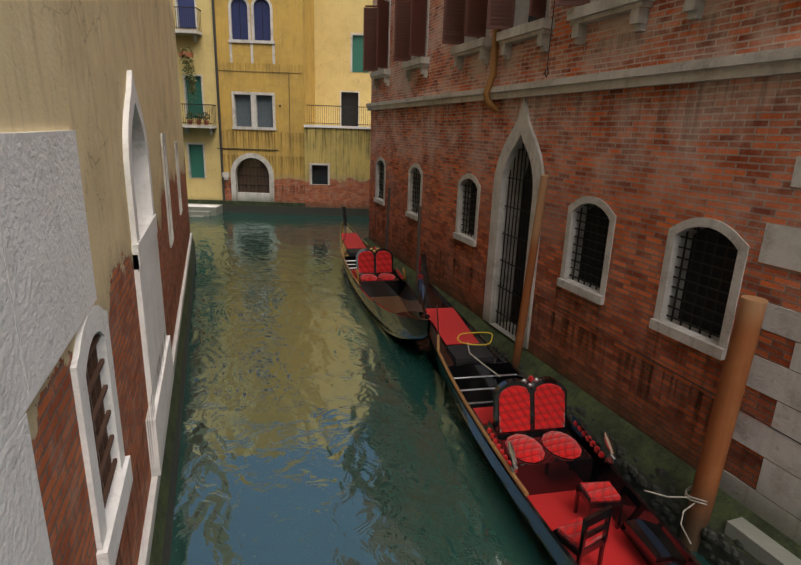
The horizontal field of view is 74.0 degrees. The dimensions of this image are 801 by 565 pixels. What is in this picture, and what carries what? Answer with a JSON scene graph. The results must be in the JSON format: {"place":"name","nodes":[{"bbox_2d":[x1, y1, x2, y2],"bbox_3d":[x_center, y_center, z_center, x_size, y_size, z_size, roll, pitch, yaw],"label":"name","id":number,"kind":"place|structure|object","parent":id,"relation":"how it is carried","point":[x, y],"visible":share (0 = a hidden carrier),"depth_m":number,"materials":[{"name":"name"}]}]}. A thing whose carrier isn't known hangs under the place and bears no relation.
{"place":"outdoors","nodes":[
{"label":"outdoors","id":0,"kind":"place"},
{"bbox_2d":[214,0,304,202],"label":"building facade","id":1,"kind":"structure","parent":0,"point":[288,27],"depth_m":26.67,"materials":[{"name":"yellow paint"}]},
{"bbox_2d":[302,0,314,124],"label":"wall","id":2,"kind":"structure","parent":0,"point":[308,53],"depth_m":28.06,"materials":[{"name":"yellow paint"}]},
{"bbox_2d":[170,212,711,564],"bbox_3d":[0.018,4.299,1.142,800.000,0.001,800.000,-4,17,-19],"label":"canal water","id":3,"kind":"structure","parent":0,"point":[323,422],"depth_m":8.12,"materials":[{"name":"green liquid"}]},
{"bbox_2d":[173,6,222,217],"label":"balconies","id":4,"kind":"structure","parent":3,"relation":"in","point":[201,210],"depth_m":26.45,"materials":[{"name":"stone"}]},
{"bbox_2d":[178,47,196,102],"bbox_3d":[-10.320,-10.046,25.844,0.753,2.620,0.673,17,22,42],"label":"hanging plant","id":5,"kind":"object","parent":4,"relation":"on","point":[191,82],"visible":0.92,"depth_m":25.76,"materials":[{"name":"green plant"}]},
{"bbox_2d":[186,111,209,120],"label":"potted plants","id":6,"kind":"object","parent":4,"relation":"on","point":[190,112],"visible":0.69,"depth_m":26.49,"materials":[{"name":"green plant"}]},
{"bbox_2d":[188,0,368,216],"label":"stone trim","id":7,"kind":"structure","parent":3,"relation":"on","point":[253,110],"depth_m":27.27,"materials":[{"name":"white stone"}]},
{"bbox_2d":[173,0,222,199],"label":"building","id":8,"kind":"structure","parent":7,"relation":"attached to","point":[209,187],"depth_m":26.80,"materials":[{"name":"paint"}]},
{"bbox_2d":[175,0,206,177],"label":"window frames","id":9,"kind":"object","parent":8,"relation":"attached to","point":[196,160],"depth_m":26.89,"materials":[{"name":"green wood"}]},
{"bbox_2d":[304,127,370,208],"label":"annex wall","id":10,"kind":"structure","parent":7,"relation":"on","point":[348,160],"depth_m":27.65,"materials":[{"name":"paint"}]},
{"bbox_2d":[306,105,367,126],"bbox_3d":[-2.648,-8.474,27.098,4.300,0.970,0.030,2,16,-1],"label":"terrace railing","id":11,"kind":"object","parent":10,"relation":"on","point":[337,123],"visible":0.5,"depth_m":27.07,"materials":[{"name":"grey metal"}]},
{"bbox_2d":[304,125,370,184],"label":"stone trim","id":12,"kind":"structure","parent":10,"relation":"attached to","point":[319,173],"depth_m":27.83,"materials":[{"name":"white stone"}]},
{"bbox_2d":[314,0,372,126],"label":"back building","id":13,"kind":"structure","parent":7,"relation":"attached to","point":[337,23],"depth_m":30.05,"materials":[{"name":"paint"}]},
{"bbox_2d":[340,33,370,125],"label":"window frames","id":14,"kind":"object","parent":13,"relation":"attached to","point":[349,98],"depth_m":30.71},
{"bbox_2d":[340,206,430,340],"bbox_3d":[-0.756,-0.519,15.248,1.428,1.792,11.323,-2,16,-14],"label":"gondola","id":15,"kind":"object","parent":3,"relation":"on","point":[387,296],"visible":0.98,"depth_m":14.54,"materials":[{"name":"black paint"}]},
{"bbox_2d":[385,187,390,248],"bbox_3d":[-0.445,-1.043,16.566,0.096,3.830,0.495,-3,17,-17],"label":"mooring pole","id":16,"kind":"object","parent":3,"relation":"in","point":[387,218],"visible":0.54,"depth_m":16.17,"materials":[{"name":"brown wood"}]},
{"bbox_2d":[415,206,421,290],"bbox_3d":[0.454,-0.210,14.110,0.123,3.621,0.095,13,19,33],"label":"mooring pole","id":17,"kind":"object","parent":3,"relation":"in","point":[418,243],"visible":0.46,"depth_m":13.85,"materials":[{"name":"brown wood"}]},
{"bbox_2d":[512,175,548,367],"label":"mooring pole","id":18,"kind":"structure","parent":3,"relation":"in","point":[532,256],"depth_m":8.95,"materials":[{"name":"brown wood"}]},
{"bbox_2d":[417,253,701,564],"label":"gondola","id":19,"kind":"object","parent":3,"relation":"on","point":[575,497],"visible":1,"depth_m":6.82,"materials":[{"name":"black paint"}]},
{"bbox_2d":[457,332,500,376],"bbox_3d":[1.375,1.258,9.601,0.698,0.342,1.321,2,16,1],"label":"rope","id":20,"kind":"object","parent":19,"relation":"in","point":[467,343],"visible":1,"depth_m":9.61,"materials":[{"name":"yellow fabric"}]},
{"bbox_2d":[679,295,767,551],"bbox_3d":[3.383,2.060,5.831,0.246,3.977,0.353,-23,29,-56],"label":"mooring pole","id":21,"kind":"object","parent":3,"relation":"in","point":[747,326],"visible":0.94,"depth_m":5.55,"materials":[{"name":"brown wood"}]},
{"bbox_2d":[644,486,706,543],"bbox_3d":[3.141,2.439,5.812,0.766,0.131,0.808,-4,17,-19],"label":"mooring rope","id":22,"kind":"object","parent":21,"relation":"attached to","point":[688,497],"visible":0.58,"depth_m":5.88,"materials":[{"name":"white fabric"}]},
{"bbox_2d":[724,517,800,564],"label":"stone block","id":23,"kind":"structure","parent":3,"relation":"in","point":[759,545],"depth_m":5.43,"materials":[{"name":"grey stone"}]},
{"bbox_3d":[-8.930,-4.451,4.300,12.000,15.500,22.300,-4,17,-19],"label":"building end wall","id":24,"kind":"object","parent":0,"visible":0},
{"bbox_2d":[0,0,189,564],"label":"plaster wall","id":25,"kind":"structure","parent":24,"relation":"attached to","point":[66,64],"depth_m":3.98,"materials":[{"name":"beige paint"}]},
{"bbox_2d":[0,70,195,564],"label":"stone trim","id":26,"kind":"structure","parent":24,"relation":"attached to","point":[49,309],"depth_m":2.99,"materials":[{"name":"stone"}]},
{"bbox_3d":[7.612,-5.968,11.677,12.000,15.500,17.600,-4,17,-19],"label":"building end wall","id":27,"kind":"object","parent":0,"visible":0},
{"bbox_2d":[363,0,800,564],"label":"stone trim","id":28,"kind":"structure","parent":27,"relation":"attached to","point":[703,270],"depth_m":7.42,"materials":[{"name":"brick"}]},
{"bbox_2d":[407,277,765,564],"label":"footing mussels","id":29,"kind":"object","parent":28,"relation":"attached to","point":[728,549],"visible":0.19,"depth_m":6.51},
{"bbox_2d":[369,0,800,520],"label":"brick wall","id":30,"kind":"structure","parent":27,"relation":"attached to","point":[651,183],"depth_m":7.25,"materials":[{"name":"red brick"}]},
{"bbox_2d":[117,1,800,564],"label":"wall drip stains","id":31,"kind":"object","parent":30,"relation":"attached to","point":[469,285],"depth_m":8.40,"materials":[{"name":"brown"}]},
{"bbox_2d":[483,29,499,112],"bbox_3d":[1.923,-8.182,8.976,0.354,10.151,0.143,2,16,-2],"label":"drain pipe","id":32,"kind":"object","parent":30,"relation":"attached to","point":[491,104],"depth_m":10.12,"materials":[{"name":"brown metal"}]},
{"bbox_2d":[536,0,800,443],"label":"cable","id":33,"kind":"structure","parent":30,"relation":"attached to","point":[609,335],"depth_m":7.42,"materials":[{"name":"grey metal"}]}
]}

